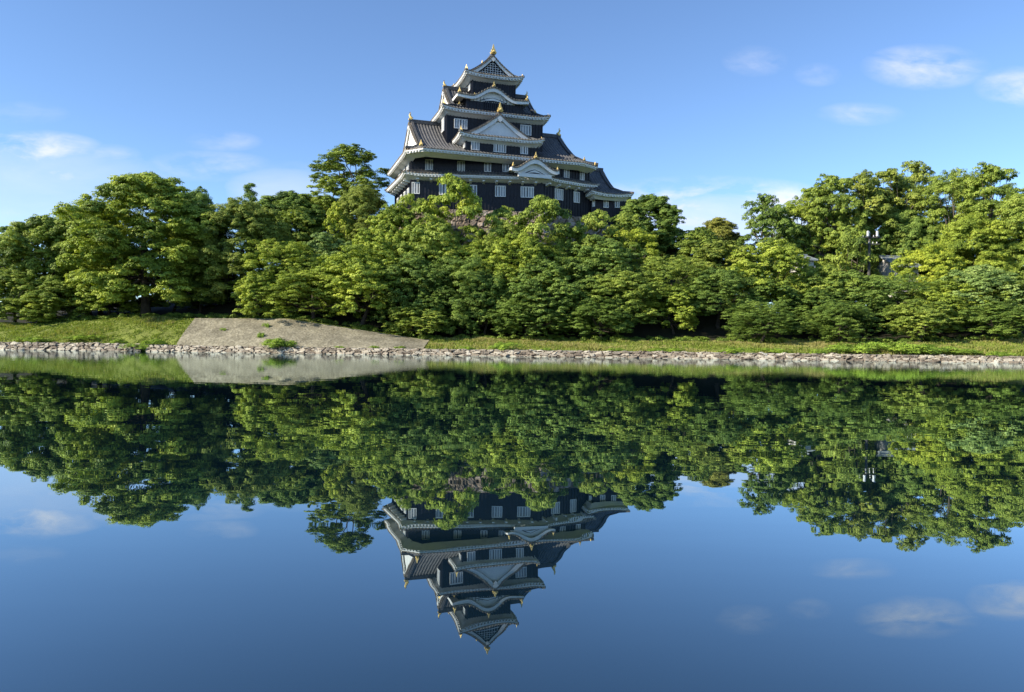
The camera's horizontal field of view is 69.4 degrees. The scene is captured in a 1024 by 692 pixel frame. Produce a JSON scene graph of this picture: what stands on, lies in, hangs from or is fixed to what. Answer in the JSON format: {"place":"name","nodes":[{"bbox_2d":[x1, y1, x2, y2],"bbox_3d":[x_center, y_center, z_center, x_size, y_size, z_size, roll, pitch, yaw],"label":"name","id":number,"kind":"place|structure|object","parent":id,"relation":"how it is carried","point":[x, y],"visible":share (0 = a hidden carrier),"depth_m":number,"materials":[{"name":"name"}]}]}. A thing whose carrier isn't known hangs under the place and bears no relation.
{"place":"outdoors","nodes":[
{"label":"outdoors","id":0,"kind":"place"},
{"bbox_2d":[0,350,1023,691],"bbox_3d":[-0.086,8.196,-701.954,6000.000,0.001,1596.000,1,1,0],"label":"water","id":1,"kind":"structure","parent":0,"point":[252,522],"depth_m":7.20,"materials":[{"name":"liquid"}]},
{"bbox_2d":[0,342,141,350],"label":"stone revetment","id":2,"kind":"object","parent":1,"relation":"in","point":[89,346],"visible":0.9,"depth_m":84.52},
{"bbox_2d":[145,344,1023,362],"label":"stone revetment","id":3,"kind":"object","parent":1,"relation":"in","point":[659,354],"visible":0.88,"depth_m":77.34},
{"bbox_2d":[0,248,1023,355],"bbox_3d":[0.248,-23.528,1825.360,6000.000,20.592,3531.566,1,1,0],"label":"ground","id":4,"kind":"structure","parent":0,"point":[706,327],"depth_m":91.77,"materials":[{"name":"green plant"}]},
{"bbox_2d":[0,269,56,321],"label":"bushy tree","id":5,"kind":"object","parent":4,"relation":"on","point":[17,276],"visible":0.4,"depth_m":95.38,"materials":[{"name":"green plant"}]},
{"bbox_2d":[0,294,60,323],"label":"bushy tree","id":6,"kind":"object","parent":4,"relation":"on","point":[16,301],"visible":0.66,"depth_m":93.42,"materials":[{"name":"green plant"}]},
{"bbox_2d":[13,336,53,342],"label":"weed shrub","id":7,"kind":"object","parent":4,"relation":"on","point":[37,339],"visible":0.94,"depth_m":86.55,"materials":[{"name":"green plant"}]},
{"bbox_2d":[0,214,86,311],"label":"broadleaf tree","id":8,"kind":"object","parent":4,"relation":"on","point":[12,253],"visible":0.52,"depth_m":97.88,"materials":[{"name":"green plant"}]},
{"bbox_2d":[19,280,100,319],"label":"bushy tree","id":9,"kind":"object","parent":4,"relation":"on","point":[50,287],"visible":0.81,"depth_m":94.03,"materials":[{"name":"green plant"}]},
{"bbox_2d":[62,334,105,340],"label":"weed shrub","id":10,"kind":"object","parent":4,"relation":"on","point":[79,337],"visible":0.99,"depth_m":86.68,"materials":[{"name":"green plant"}]},
{"bbox_2d":[38,199,140,315],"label":"broadleaf tree","id":11,"kind":"object","parent":4,"relation":"on","point":[48,244],"visible":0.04,"depth_m":100.22,"materials":[{"name":"green plant"}]},
{"bbox_2d":[61,252,154,315],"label":"bushy tree","id":12,"kind":"object","parent":4,"relation":"on","point":[134,305],"visible":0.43,"depth_m":95.52,"materials":[{"name":"green plant"}]},
{"bbox_2d":[48,170,231,316],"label":"broadleaf tree","id":13,"kind":"object","parent":4,"relation":"on","point":[162,199],"visible":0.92,"depth_m":92.23,"materials":[{"name":"green plant"}]},
{"bbox_2d":[148,270,209,310],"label":"bushy tree","id":14,"kind":"object","parent":4,"relation":"on","point":[157,297],"visible":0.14,"depth_m":100.11,"materials":[{"name":"green plant"}]},
{"bbox_2d":[166,186,232,261],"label":"broadleaf tree","id":15,"kind":"object","parent":4,"relation":"on","point":[201,195],"visible":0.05,"depth_m":108.69,"materials":[{"name":"green plant"}]},
{"bbox_2d":[173,272,236,312],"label":"bushy tree","id":16,"kind":"object","parent":4,"relation":"on","point":[182,304],"visible":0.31,"depth_m":98.83,"materials":[{"name":"green plant"}]},
{"bbox_2d":[187,196,290,308],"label":"broadleaf tree","id":17,"kind":"object","parent":4,"relation":"on","point":[253,219],"visible":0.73,"depth_m":95.84,"materials":[{"name":"green plant"}]},
{"bbox_2d":[235,182,258,269],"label":"tree","id":18,"kind":"object","parent":4,"relation":"on","point":[249,193],"visible":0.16,"depth_m":115.69,"materials":[{"name":"green plant"}]},
{"bbox_2d":[230,269,293,316],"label":"bushy tree","id":19,"kind":"object","parent":4,"relation":"on","point":[249,305],"visible":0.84,"depth_m":90.94,"materials":[{"name":"green plant"}]},
{"bbox_2d":[225,238,327,312],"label":"spreading tree","id":20,"kind":"object","parent":4,"relation":"on","point":[289,247],"visible":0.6,"depth_m":93.14,"materials":[{"name":"green plant"}]},
{"bbox_2d":[261,337,297,347],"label":"weed shrub","id":21,"kind":"object","parent":4,"relation":"on","point":[278,343],"visible":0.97,"depth_m":81.72,"materials":[{"name":"green plant"}]},
{"bbox_2d":[244,190,328,261],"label":"broadleaf tree","id":22,"kind":"object","parent":4,"relation":"on","point":[281,201],"visible":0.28,"depth_m":109.20,"materials":[{"name":"green plant"}]},
{"bbox_2d":[273,203,325,257],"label":"bushy tree","id":23,"kind":"object","parent":4,"relation":"on","point":[300,212],"visible":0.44,"depth_m":106.13,"materials":[{"name":"green plant"}]},
{"bbox_2d":[177,318,429,348],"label":"revetment slope","id":24,"kind":"structure","parent":4,"relation":"on","point":[209,332],"depth_m":86.60,"materials":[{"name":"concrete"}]},
{"bbox_2d":[259,262,371,321],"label":"spreading tree","id":25,"kind":"object","parent":4,"relation":"on","point":[294,276],"visible":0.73,"depth_m":89.34,"materials":[{"name":"green plant"}]},
{"bbox_2d":[295,232,355,284],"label":"bushy tree","id":26,"kind":"object","parent":4,"relation":"on","point":[323,240],"visible":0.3,"depth_m":98.63,"materials":[{"name":"green plant"}]},
{"bbox_2d":[321,201,355,252],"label":"bushy tree","id":27,"kind":"object","parent":4,"relation":"on","point":[331,218],"visible":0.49,"depth_m":106.65,"materials":[{"name":"green plant"}]},
{"bbox_2d":[306,143,390,217],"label":"tall tree","id":28,"kind":"object","parent":4,"relation":"on","point":[348,153],"visible":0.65,"depth_m":116.18,"materials":[{"name":"green plant"}]},
{"bbox_2d":[331,183,389,248],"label":"broadleaf tree","id":29,"kind":"object","parent":4,"relation":"on","point":[367,204],"visible":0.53,"depth_m":107.41,"materials":[{"name":"green plant"}]},
{"bbox_2d":[308,244,423,326],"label":"spreading tree","id":30,"kind":"object","parent":4,"relation":"on","point":[335,262],"visible":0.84,"depth_m":89.60,"materials":[{"name":"green plant"}]},
{"bbox_2d":[345,226,414,302],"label":"bushy tree","id":31,"kind":"object","parent":4,"relation":"on","point":[385,243],"visible":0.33,"depth_m":96.12,"materials":[{"name":"green plant"}]},
{"bbox_2d":[359,203,423,274],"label":"bushy tree","id":32,"kind":"object","parent":4,"relation":"on","point":[388,214],"visible":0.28,"depth_m":99.32,"materials":[{"name":"green plant"}]},
{"bbox_2d":[362,253,455,323],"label":"spreading tree","id":33,"kind":"object","parent":4,"relation":"on","point":[413,262],"visible":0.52,"depth_m":90.41,"materials":[{"name":"green plant"}]},
{"bbox_2d":[396,193,424,236],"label":"young tree","id":34,"kind":"object","parent":4,"relation":"on","point":[407,198],"visible":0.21,"depth_m":100.96,"materials":[{"name":"green plant"}]},
{"bbox_2d":[382,302,455,336],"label":"bush","id":35,"kind":"object","parent":4,"relation":"on","point":[406,321],"visible":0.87,"depth_m":87.81,"materials":[{"name":"green plant"}]},
{"bbox_2d":[410,198,439,257],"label":"young tree","id":36,"kind":"object","parent":4,"relation":"on","point":[419,202],"visible":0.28,"depth_m":99.66,"materials":[{"name":"green plant"}]},
{"bbox_2d":[391,213,476,295],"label":"spreading tree","id":37,"kind":"object","parent":4,"relation":"on","point":[444,237],"visible":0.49,"depth_m":94.93,"materials":[{"name":"green plant"}]},
{"bbox_2d":[412,286,466,334],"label":"bushy tree","id":38,"kind":"object","parent":4,"relation":"on","point":[447,329],"visible":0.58,"depth_m":89.68,"materials":[{"name":"green plant"}]},
{"bbox_2d":[417,173,486,287],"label":"young tree","id":39,"kind":"object","parent":4,"relation":"on","point":[468,207],"visible":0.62,"depth_m":97.41,"materials":[{"name":"green plant"}]},
{"bbox_2d":[414,253,506,333],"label":"spreading tree","id":40,"kind":"object","parent":4,"relation":"on","point":[461,270],"visible":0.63,"depth_m":89.71,"materials":[{"name":"green plant"}]},
{"bbox_2d":[442,233,510,306],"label":"spreading tree","id":41,"kind":"object","parent":4,"relation":"on","point":[475,246],"visible":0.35,"depth_m":94.69,"materials":[{"name":"green plant"}]},
{"bbox_2d":[452,270,516,335],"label":"bushy tree","id":42,"kind":"object","parent":4,"relation":"on","point":[482,318],"visible":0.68,"depth_m":89.17,"materials":[{"name":"green plant"}]},
{"bbox_2d":[476,205,527,262],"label":"young tree","id":43,"kind":"object","parent":4,"relation":"on","point":[495,215],"visible":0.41,"depth_m":98.92,"materials":[{"name":"green plant"}]},
{"bbox_2d":[487,341,522,349],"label":"weed shrub","id":44,"kind":"object","parent":4,"relation":"on","point":[502,346],"visible":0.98,"depth_m":79.93,"materials":[{"name":"green plant"}]},
{"bbox_2d":[482,220,533,285],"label":"spreading tree","id":45,"kind":"object","parent":4,"relation":"on","point":[501,232],"visible":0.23,"depth_m":95.78,"materials":[{"name":"green plant"}]},
{"bbox_2d":[480,286,536,335],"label":"bushy tree","id":46,"kind":"object","parent":4,"relation":"on","point":[504,299],"visible":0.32,"depth_m":89.18,"materials":[{"name":"green plant"}]},
{"bbox_2d":[0,316,1023,355],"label":"grass","id":47,"kind":"structure","parent":4,"relation":"on","point":[552,344],"depth_m":84.23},
{"bbox_2d":[397,208,652,292],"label":"stone rampart","id":48,"kind":"object","parent":4,"relation":"on","point":[479,221],"visible":0.03,"depth_m":105.44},
{"bbox_2d":[384,44,599,216],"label":"castle keep","id":49,"kind":"structure","parent":48,"relation":"on","point":[488,139],"depth_m":106.68,"materials":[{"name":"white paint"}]},
{"bbox_2d":[585,168,633,224],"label":"castle storehouse","id":50,"kind":"structure","parent":49,"relation":"attached to","point":[607,196],"depth_m":112.11,"materials":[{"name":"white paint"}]},
{"bbox_2d":[482,225,570,296],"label":"spreading tree","id":51,"kind":"object","parent":4,"relation":"on","point":[532,254],"visible":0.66,"depth_m":93.17,"materials":[{"name":"green plant"}]},
{"bbox_2d":[486,295,573,338],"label":"bush","id":52,"kind":"object","parent":4,"relation":"on","point":[533,320],"visible":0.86,"depth_m":86.63,"materials":[{"name":"green plant"}]},
{"bbox_2d":[37,312,1023,343],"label":"undergrowth","id":53,"kind":"object","parent":4,"relation":"on","point":[564,339],"visible":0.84,"depth_m":88.07,"materials":[{"name":"green plant"}]},
{"bbox_2d":[503,194,571,279],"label":"young tree","id":54,"kind":"object","parent":4,"relation":"on","point":[554,210],"visible":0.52,"depth_m":95.90,"materials":[{"name":"green plant"}]},
{"bbox_2d":[505,256,608,334],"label":"spreading tree","id":55,"kind":"object","parent":4,"relation":"on","point":[562,282],"visible":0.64,"depth_m":88.08,"materials":[{"name":"green plant"}]},
{"bbox_2d":[546,220,602,295],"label":"bushy tree","id":56,"kind":"object","parent":4,"relation":"on","point":[566,244],"visible":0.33,"depth_m":96.19,"materials":[{"name":"green plant"}]},
{"bbox_2d":[553,288,608,337],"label":"bushy tree","id":57,"kind":"object","parent":4,"relation":"on","point":[586,323],"visible":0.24,"depth_m":88.98,"materials":[{"name":"green plant"}]},
{"bbox_2d":[573,209,618,275],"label":"young tree","id":58,"kind":"object","parent":4,"relation":"on","point":[593,217],"visible":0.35,"depth_m":100.11,"materials":[{"name":"green plant"}]},
{"bbox_2d":[557,234,653,302],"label":"spreading tree","id":59,"kind":"object","parent":4,"relation":"on","point":[612,250],"visible":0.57,"depth_m":92.94,"materials":[{"name":"green plant"}]},
{"bbox_2d":[568,296,647,337],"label":"bush","id":60,"kind":"object","parent":4,"relation":"on","point":[627,323],"visible":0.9,"depth_m":86.09,"materials":[{"name":"green plant"}]},
{"bbox_2d":[567,269,671,335],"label":"spreading tree","id":61,"kind":"object","parent":4,"relation":"on","point":[625,280],"visible":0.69,"depth_m":88.02,"materials":[{"name":"green plant"}]},
{"bbox_2d":[603,212,648,267],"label":"bushy tree","id":62,"kind":"object","parent":4,"relation":"on","point":[625,221],"visible":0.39,"depth_m":102.48,"materials":[{"name":"green plant"}]},
{"bbox_2d":[611,227,662,268],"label":"young tree","id":63,"kind":"object","parent":4,"relation":"on","point":[649,251],"visible":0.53,"depth_m":97.66,"materials":[{"name":"green plant"}]},
{"bbox_2d":[610,193,686,258],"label":"broadleaf tree","id":64,"kind":"object","parent":4,"relation":"on","point":[662,211],"visible":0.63,"depth_m":106.97,"materials":[{"name":"green plant"}]},
{"bbox_2d":[620,255,712,316],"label":"spreading tree","id":65,"kind":"object","parent":4,"relation":"on","point":[668,268],"visible":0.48,"depth_m":91.48,"materials":[{"name":"green plant"}]},
{"bbox_2d":[639,281,700,333],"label":"bushy tree","id":66,"kind":"object","parent":4,"relation":"on","point":[686,315],"visible":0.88,"depth_m":89.02,"materials":[{"name":"green plant"}]},
{"bbox_2d":[656,228,700,265],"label":"bushy tree","id":67,"kind":"object","parent":4,"relation":"on","point":[671,239],"visible":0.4,"depth_m":106.84,"materials":[{"name":"green plant"}]},
{"bbox_2d":[669,227,731,276],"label":"bushy tree","id":68,"kind":"object","parent":4,"relation":"on","point":[703,235],"visible":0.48,"depth_m":102.29,"materials":[{"name":"green plant"}]},
{"bbox_2d":[696,217,745,267],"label":"broadleaf tree","id":69,"kind":"object","parent":4,"relation":"on","point":[720,227],"visible":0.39,"depth_m":109.81,"materials":[{"name":"green plant"}]},
{"bbox_2d":[685,237,758,289],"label":"bushy tree","id":70,"kind":"object","parent":4,"relation":"on","point":[715,250],"visible":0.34,"depth_m":97.98,"materials":[{"name":"green plant"}]},
{"bbox_2d":[683,264,766,327],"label":"spreading tree","id":71,"kind":"object","parent":4,"relation":"on","point":[728,277],"visible":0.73,"depth_m":89.13,"materials":[{"name":"green plant"}]},
{"bbox_2d":[721,300,808,342],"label":"bush","id":72,"kind":"object","parent":4,"relation":"on","point":[747,310],"visible":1,"depth_m":83.36,"materials":[{"name":"green plant"}]},
{"bbox_2d":[731,193,801,297],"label":"airy tree","id":73,"kind":"object","parent":4,"relation":"on","point":[772,214],"visible":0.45,"depth_m":104.49,"materials":[{"name":"green plant"}]},
{"bbox_2d":[719,237,818,308],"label":"spreading tree","id":74,"kind":"object","parent":4,"relation":"on","point":[793,259],"visible":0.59,"depth_m":92.21,"materials":[{"name":"green plant"}]},
{"bbox_2d":[742,278,803,329],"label":"bushy tree","id":75,"kind":"object","parent":4,"relation":"on","point":[792,292],"visible":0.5,"depth_m":89.09,"materials":[{"name":"green plant"}]},
{"bbox_2d":[770,195,831,265],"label":"airy tree","id":76,"kind":"object","parent":4,"relation":"on","point":[800,204],"visible":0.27,"depth_m":107.55,"materials":[{"name":"green plant"}]},
{"bbox_2d":[775,182,845,276],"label":"airy tree","id":77,"kind":"object","parent":4,"relation":"on","point":[814,190],"visible":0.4,"depth_m":106.31,"materials":[{"name":"green plant"}]},
{"bbox_2d":[789,287,847,336],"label":"bushy tree","id":78,"kind":"object","parent":4,"relation":"on","point":[810,295],"visible":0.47,"depth_m":88.47,"materials":[{"name":"green plant"}]},
{"bbox_2d":[770,266,872,316],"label":"spreading tree","id":79,"kind":"object","parent":4,"relation":"on","point":[824,271],"visible":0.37,"depth_m":91.16,"materials":[{"name":"green plant"}]},
{"bbox_2d":[796,173,875,275],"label":"airy tree","id":80,"kind":"object","parent":4,"relation":"on","point":[833,184],"visible":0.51,"depth_m":105.04,"materials":[{"name":"green plant"}]},
{"bbox_2d":[799,299,884,340],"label":"bush","id":81,"kind":"object","parent":4,"relation":"on","point":[827,329],"visible":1,"depth_m":82.52,"materials":[{"name":"green plant"}]},
{"bbox_2d":[798,269,898,332],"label":"spreading tree","id":82,"kind":"object","parent":4,"relation":"on","point":[854,273],"visible":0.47,"depth_m":89.08,"materials":[{"name":"green plant"}]},
{"bbox_2d":[828,227,878,301],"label":"young tree","id":83,"kind":"object","parent":4,"relation":"on","point":[845,246],"visible":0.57,"depth_m":100.29,"materials":[{"name":"green plant"}]},
{"bbox_2d":[824,342,884,353],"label":"weed shrub","id":84,"kind":"object","parent":4,"relation":"on","point":[843,347],"visible":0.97,"depth_m":76.17,"materials":[{"name":"green plant"}]},
{"bbox_2d":[821,169,898,275],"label":"airy tree","id":85,"kind":"object","parent":4,"relation":"on","point":[863,187],"visible":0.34,"depth_m":106.50,"materials":[{"name":"green plant"}]},
{"bbox_2d":[862,231,881,275],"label":"utility pole","id":86,"kind":"object","parent":4,"relation":"on","point":[869,237],"visible":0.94,"depth_m":99.72,"materials":[{"name":"concrete"}]},
{"bbox_2d":[853,341,920,353],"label":"weed shrub","id":87,"kind":"object","parent":4,"relation":"on","point":[899,347],"visible":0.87,"depth_m":75.34,"materials":[{"name":"green plant"}]},
{"bbox_2d":[841,274,943,332],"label":"spreading tree","id":88,"kind":"object","parent":4,"relation":"on","point":[896,287],"visible":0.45,"depth_m":88.28,"materials":[{"name":"green plant"}]},
{"bbox_2d":[865,255,920,302],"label":"house","id":89,"kind":"structure","parent":4,"relation":"on","point":[883,266],"depth_m":103.41,"materials":[{"name":"grey metal"}]},
{"bbox_2d":[854,168,932,275],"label":"airy tree","id":90,"kind":"object","parent":4,"relation":"on","point":[890,174],"visible":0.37,"depth_m":107.33,"materials":[{"name":"green plant"}]},
{"bbox_2d":[866,209,941,281],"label":"broadleaf tree","id":91,"kind":"object","parent":4,"relation":"on","point":[913,229],"visible":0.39,"depth_m":104.95,"materials":[{"name":"green plant"}]},
{"bbox_2d":[885,160,952,239],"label":"airy tree","id":92,"kind":"object","parent":4,"relation":"on","point":[916,177],"visible":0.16,"depth_m":111.95,"materials":[{"name":"green plant"}]},
{"bbox_2d":[879,298,969,341],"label":"bush","id":93,"kind":"object","parent":4,"relation":"on","point":[931,312],"visible":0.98,"depth_m":82.14,"materials":[{"name":"green plant"}]},
{"bbox_2d":[887,236,972,324],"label":"spreading tree","id":94,"kind":"object","parent":4,"relation":"on","point":[926,256],"visible":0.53,"depth_m":92.47,"materials":[{"name":"green plant"}]},
{"bbox_2d":[906,343,963,354],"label":"weed shrub","id":95,"kind":"object","parent":4,"relation":"on","point":[924,347],"visible":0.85,"depth_m":74.85,"materials":[{"name":"green plant"}]},
{"bbox_2d":[878,279,996,333],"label":"spreading tree","id":96,"kind":"object","parent":4,"relation":"on","point":[943,296],"visible":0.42,"depth_m":86.10,"materials":[{"name":"green plant"}]},
{"bbox_2d":[912,167,979,274],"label":"airy tree","id":97,"kind":"object","parent":4,"relation":"on","point":[947,187],"visible":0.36,"depth_m":104.42,"materials":[{"name":"green plant"}]},
{"bbox_2d":[944,348,982,354],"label":"weed shrub","id":98,"kind":"object","parent":4,"relation":"on","point":[968,351],"visible":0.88,"depth_m":74.97,"materials":[{"name":"green plant"}]},
{"bbox_2d":[934,172,998,241],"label":"airy tree","id":99,"kind":"object","parent":4,"relation":"on","point":[947,198],"visible":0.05,"depth_m":111.04,"materials":[{"name":"green plant"}]},
{"bbox_2d":[932,212,1023,291],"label":"broadleaf tree","id":100,"kind":"object","parent":4,"relation":"on","point":[977,227],"visible":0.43,"depth_m":93.61,"materials":[{"name":"green plant"}]},
{"bbox_2d":[932,264,1023,332],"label":"spreading tree","id":101,"kind":"object","parent":4,"relation":"on","point":[978,275],"visible":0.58,"depth_m":85.75,"materials":[{"name":"green plant"}]},
{"bbox_2d":[949,300,1023,336],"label":"bush","id":102,"kind":"object","parent":4,"relation":"on","point":[976,316],"visible":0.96,"depth_m":80.42,"materials":[{"name":"green plant"}]},
{"bbox_2d":[953,161,1023,271],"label":"airy tree","id":103,"kind":"object","parent":4,"relation":"on","point":[990,175],"visible":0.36,"depth_m":100.51,"materials":[{"name":"green plant"}]},
{"bbox_2d":[964,191,1023,287],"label":"broadleaf tree","id":104,"kind":"object","parent":4,"relation":"on","point":[1013,208],"visible":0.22,"depth_m":94.39,"materials":[{"name":"green plant"}]},
{"bbox_2d":[972,270,1023,332],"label":"spreading tree","id":105,"kind":"object","parent":4,"relation":"on","point":[1018,278],"visible":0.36,"depth_m":86.71,"materials":[{"name":"green plant"}]},
{"bbox_2d":[0,0,1023,305],"label":"sky","id":106,"kind":"structure","parent":0,"point":[710,107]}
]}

